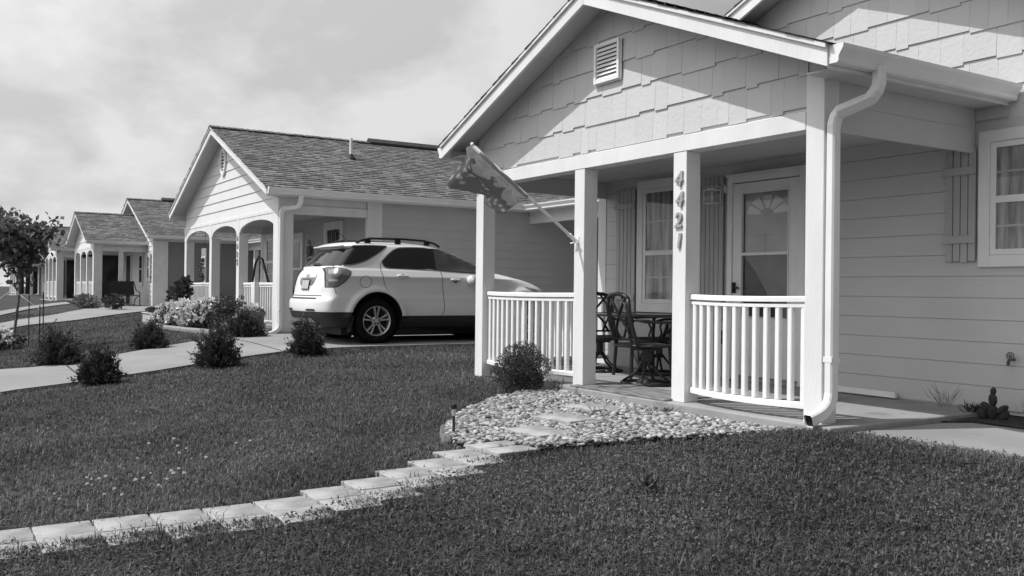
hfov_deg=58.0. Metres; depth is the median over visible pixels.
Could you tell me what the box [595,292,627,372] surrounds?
patio chair
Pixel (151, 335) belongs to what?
young shrub
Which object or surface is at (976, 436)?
walkway
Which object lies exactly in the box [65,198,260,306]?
house
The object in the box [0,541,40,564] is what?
paver
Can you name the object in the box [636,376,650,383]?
dome ornament
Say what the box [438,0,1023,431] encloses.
house
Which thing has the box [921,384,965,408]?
weed
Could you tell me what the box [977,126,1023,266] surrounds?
window
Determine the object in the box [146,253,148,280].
window
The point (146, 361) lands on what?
driveway
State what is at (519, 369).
rounded bush
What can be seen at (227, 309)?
porch shrub
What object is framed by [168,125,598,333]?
house
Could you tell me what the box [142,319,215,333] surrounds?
garden kerb
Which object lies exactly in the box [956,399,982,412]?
weed
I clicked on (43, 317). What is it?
tree stake
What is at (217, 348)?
young shrub
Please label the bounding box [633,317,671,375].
patio chair
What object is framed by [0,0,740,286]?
sky
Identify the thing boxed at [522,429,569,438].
paver
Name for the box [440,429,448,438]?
edging block
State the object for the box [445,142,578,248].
flag
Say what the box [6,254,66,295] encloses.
house
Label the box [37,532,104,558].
paver
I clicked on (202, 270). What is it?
hanging trellis
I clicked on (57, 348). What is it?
young shrub
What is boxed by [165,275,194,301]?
shrub
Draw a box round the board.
[838,385,897,397]
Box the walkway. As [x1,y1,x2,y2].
[836,423,1023,466]
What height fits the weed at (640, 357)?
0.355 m
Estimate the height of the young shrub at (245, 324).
0.725 m
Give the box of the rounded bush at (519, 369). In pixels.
[490,340,552,390]
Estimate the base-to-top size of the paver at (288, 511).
0.050 m
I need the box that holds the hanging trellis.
[197,232,206,282]
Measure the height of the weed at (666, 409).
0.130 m
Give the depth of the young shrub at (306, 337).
13.43 m
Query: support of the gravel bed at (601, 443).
on the lawn ground at (8, 302)
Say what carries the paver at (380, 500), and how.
on the lawn ground at (8, 302)
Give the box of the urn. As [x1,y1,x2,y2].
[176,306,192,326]
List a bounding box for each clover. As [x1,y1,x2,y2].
[0,375,700,540]
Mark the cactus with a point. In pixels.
(994, 411)
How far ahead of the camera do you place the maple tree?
15.73 m
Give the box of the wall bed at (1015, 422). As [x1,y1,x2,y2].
[942,415,1023,429]
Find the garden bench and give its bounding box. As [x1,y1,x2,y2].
[109,281,139,305]
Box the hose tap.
[1006,352,1015,365]
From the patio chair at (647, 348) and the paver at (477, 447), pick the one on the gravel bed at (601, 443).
the paver at (477, 447)
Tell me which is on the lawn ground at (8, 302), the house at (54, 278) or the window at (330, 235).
the house at (54, 278)
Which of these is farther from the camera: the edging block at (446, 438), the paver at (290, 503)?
the edging block at (446, 438)
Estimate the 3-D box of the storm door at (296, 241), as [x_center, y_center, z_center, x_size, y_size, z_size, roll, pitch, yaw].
[-5.315,-0.203,22.674,0.037,2.060,0.830,1,0,-33]
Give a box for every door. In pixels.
[39,267,40,294]
[126,256,129,303]
[292,237,300,321]
[732,177,798,380]
[738,190,796,382]
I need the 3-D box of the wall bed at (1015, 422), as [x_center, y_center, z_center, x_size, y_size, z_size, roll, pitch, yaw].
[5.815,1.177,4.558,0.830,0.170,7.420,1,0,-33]
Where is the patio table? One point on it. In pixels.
(653, 315)
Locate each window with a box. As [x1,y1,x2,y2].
[43,266,44,284]
[138,252,142,285]
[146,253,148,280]
[264,233,272,285]
[323,220,343,244]
[636,173,702,312]
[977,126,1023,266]
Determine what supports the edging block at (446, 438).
on the lawn ground at (8, 302)
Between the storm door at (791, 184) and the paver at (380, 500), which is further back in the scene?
the storm door at (791, 184)
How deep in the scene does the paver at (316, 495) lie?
5.57 m
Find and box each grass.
[0,425,1023,575]
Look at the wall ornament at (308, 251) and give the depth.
21.75 m
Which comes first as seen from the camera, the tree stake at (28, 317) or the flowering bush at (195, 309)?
the tree stake at (28, 317)
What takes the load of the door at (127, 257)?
in the house at (140, 243)
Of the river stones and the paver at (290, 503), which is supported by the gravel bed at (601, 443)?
the river stones
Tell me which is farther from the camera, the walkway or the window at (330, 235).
the window at (330, 235)
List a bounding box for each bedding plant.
[67,292,100,308]
[100,292,126,308]
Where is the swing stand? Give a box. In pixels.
[251,256,298,325]
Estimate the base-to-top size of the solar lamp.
0.286 m
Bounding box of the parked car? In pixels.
[289,229,541,343]
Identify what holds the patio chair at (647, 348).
on the house at (808, 208)
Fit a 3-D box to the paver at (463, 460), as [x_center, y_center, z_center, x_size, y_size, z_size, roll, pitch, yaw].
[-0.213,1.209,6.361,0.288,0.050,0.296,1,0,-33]
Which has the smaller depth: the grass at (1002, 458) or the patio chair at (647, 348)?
the grass at (1002, 458)
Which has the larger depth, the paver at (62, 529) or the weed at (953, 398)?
the weed at (953, 398)
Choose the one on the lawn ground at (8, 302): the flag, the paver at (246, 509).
the paver at (246, 509)
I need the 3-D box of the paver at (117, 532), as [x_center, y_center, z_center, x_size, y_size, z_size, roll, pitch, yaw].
[-1.969,1.314,4.817,0.288,0.050,0.296,1,0,-33]
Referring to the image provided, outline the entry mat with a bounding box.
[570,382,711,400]
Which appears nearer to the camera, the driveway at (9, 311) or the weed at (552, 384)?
the weed at (552, 384)
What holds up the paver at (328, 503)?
on the lawn ground at (8, 302)
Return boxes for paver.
[0,527,34,544]
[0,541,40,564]
[31,520,96,540]
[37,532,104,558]
[92,514,155,533]
[101,526,163,550]
[150,509,211,526]
[162,520,226,544]
[202,503,265,520]
[217,514,281,537]
[253,496,318,514]
[269,505,340,527]
[300,485,362,503]
[318,495,384,516]
[341,476,402,492]
[360,486,423,503]
[375,467,433,480]
[395,475,455,490]
[407,458,463,471]
[427,465,486,478]
[433,449,485,459]
[453,455,509,468]
[465,440,521,452]
[482,445,539,459]
[504,425,553,433]
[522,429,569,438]
[533,413,578,420]
[552,416,598,424]
[561,402,603,408]
[577,405,620,412]
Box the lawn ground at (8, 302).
[0,286,1023,575]
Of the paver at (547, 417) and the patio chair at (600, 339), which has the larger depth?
the patio chair at (600, 339)
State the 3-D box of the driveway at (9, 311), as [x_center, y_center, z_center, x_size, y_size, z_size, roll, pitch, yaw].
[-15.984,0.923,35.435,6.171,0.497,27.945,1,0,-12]
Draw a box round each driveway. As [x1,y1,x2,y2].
[0,302,103,315]
[0,306,234,328]
[0,333,561,394]
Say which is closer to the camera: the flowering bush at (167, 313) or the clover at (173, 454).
the clover at (173, 454)
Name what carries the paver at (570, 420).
on the gravel bed at (601, 443)
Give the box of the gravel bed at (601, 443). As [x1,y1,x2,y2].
[463,435,723,447]
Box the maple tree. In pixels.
[0,205,67,349]
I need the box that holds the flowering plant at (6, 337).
[0,325,28,349]
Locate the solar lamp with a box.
[451,403,456,431]
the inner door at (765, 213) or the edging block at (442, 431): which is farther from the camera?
the inner door at (765, 213)
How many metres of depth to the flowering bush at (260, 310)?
18.04 m
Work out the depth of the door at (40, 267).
71.61 m
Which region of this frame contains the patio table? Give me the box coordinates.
[596,312,671,378]
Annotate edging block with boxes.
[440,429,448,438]
[441,434,451,443]
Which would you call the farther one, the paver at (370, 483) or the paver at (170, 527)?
the paver at (370, 483)
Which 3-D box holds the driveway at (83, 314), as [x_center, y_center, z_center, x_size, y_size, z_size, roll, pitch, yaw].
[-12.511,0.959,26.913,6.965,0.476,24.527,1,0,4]
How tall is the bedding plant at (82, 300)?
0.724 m
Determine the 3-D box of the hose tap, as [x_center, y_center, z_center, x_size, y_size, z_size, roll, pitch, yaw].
[4.176,0.595,7.732,0.110,0.114,0.068,1,0,-33]
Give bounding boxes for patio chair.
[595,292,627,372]
[606,292,671,386]
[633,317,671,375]
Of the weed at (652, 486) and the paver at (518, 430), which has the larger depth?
the paver at (518, 430)
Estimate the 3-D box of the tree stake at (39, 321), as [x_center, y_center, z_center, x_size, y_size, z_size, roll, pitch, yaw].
[-7.729,0.711,15.113,0.017,0.850,0.030,1,0,-33]
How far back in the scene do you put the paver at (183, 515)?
5.13 m
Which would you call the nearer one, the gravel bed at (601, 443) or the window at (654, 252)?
the gravel bed at (601, 443)
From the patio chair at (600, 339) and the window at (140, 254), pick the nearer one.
the patio chair at (600, 339)
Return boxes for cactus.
[978,387,1009,419]
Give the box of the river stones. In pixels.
[445,388,795,448]
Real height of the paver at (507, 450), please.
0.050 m
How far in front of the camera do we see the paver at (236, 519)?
4.96 m
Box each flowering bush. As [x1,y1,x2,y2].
[150,297,193,324]
[154,299,198,325]
[175,296,221,328]
[232,302,257,317]
[244,304,265,326]
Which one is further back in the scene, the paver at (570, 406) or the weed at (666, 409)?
the paver at (570, 406)
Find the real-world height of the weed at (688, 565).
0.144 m
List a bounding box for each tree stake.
[28,292,29,346]
[39,305,40,347]
[42,292,43,341]
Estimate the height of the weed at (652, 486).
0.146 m
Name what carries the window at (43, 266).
in the house at (38, 289)
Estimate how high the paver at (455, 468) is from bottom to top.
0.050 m
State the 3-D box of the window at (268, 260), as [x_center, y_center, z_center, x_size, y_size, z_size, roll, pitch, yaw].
[-6.313,-0.681,24.259,0.035,1.500,1.100,1,0,-33]
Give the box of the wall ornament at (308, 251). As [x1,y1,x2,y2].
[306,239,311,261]
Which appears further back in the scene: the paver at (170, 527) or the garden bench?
the garden bench
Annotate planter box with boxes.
[141,305,158,320]
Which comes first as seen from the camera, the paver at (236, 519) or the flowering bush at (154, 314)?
the paver at (236, 519)
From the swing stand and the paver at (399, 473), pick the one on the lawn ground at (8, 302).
the paver at (399, 473)
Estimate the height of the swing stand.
1.598 m
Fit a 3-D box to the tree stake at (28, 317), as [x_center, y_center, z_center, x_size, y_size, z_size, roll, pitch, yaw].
[-8.605,0.600,16.451,0.017,1.050,0.030,1,0,-33]
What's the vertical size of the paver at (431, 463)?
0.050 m
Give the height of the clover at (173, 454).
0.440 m
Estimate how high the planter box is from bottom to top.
0.415 m
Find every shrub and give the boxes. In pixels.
[24,319,88,365]
[66,337,128,383]
[126,315,171,349]
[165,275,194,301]
[187,317,243,366]
[203,293,246,326]
[223,302,269,337]
[283,312,331,355]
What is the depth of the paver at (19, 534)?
4.89 m
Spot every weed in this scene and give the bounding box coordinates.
[547,376,563,389]
[633,467,658,491]
[634,350,643,365]
[651,406,681,412]
[670,548,704,572]
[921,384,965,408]
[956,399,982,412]
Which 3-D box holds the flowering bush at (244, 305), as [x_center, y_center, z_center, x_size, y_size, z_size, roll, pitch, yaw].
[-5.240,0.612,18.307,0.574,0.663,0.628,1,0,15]
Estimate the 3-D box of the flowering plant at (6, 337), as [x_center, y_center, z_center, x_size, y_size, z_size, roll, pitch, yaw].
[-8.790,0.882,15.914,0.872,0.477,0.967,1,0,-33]
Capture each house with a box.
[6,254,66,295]
[38,226,79,300]
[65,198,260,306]
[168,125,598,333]
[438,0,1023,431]
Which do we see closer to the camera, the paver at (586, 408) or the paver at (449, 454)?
the paver at (449, 454)
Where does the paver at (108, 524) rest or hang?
on the lawn ground at (8, 302)
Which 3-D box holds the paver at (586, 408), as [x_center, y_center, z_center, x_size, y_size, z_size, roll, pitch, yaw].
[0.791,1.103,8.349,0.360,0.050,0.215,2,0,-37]
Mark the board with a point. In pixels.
(864, 391)
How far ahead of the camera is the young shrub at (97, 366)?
10.84 m
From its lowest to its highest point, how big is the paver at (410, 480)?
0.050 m
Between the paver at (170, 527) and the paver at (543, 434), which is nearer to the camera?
the paver at (170, 527)

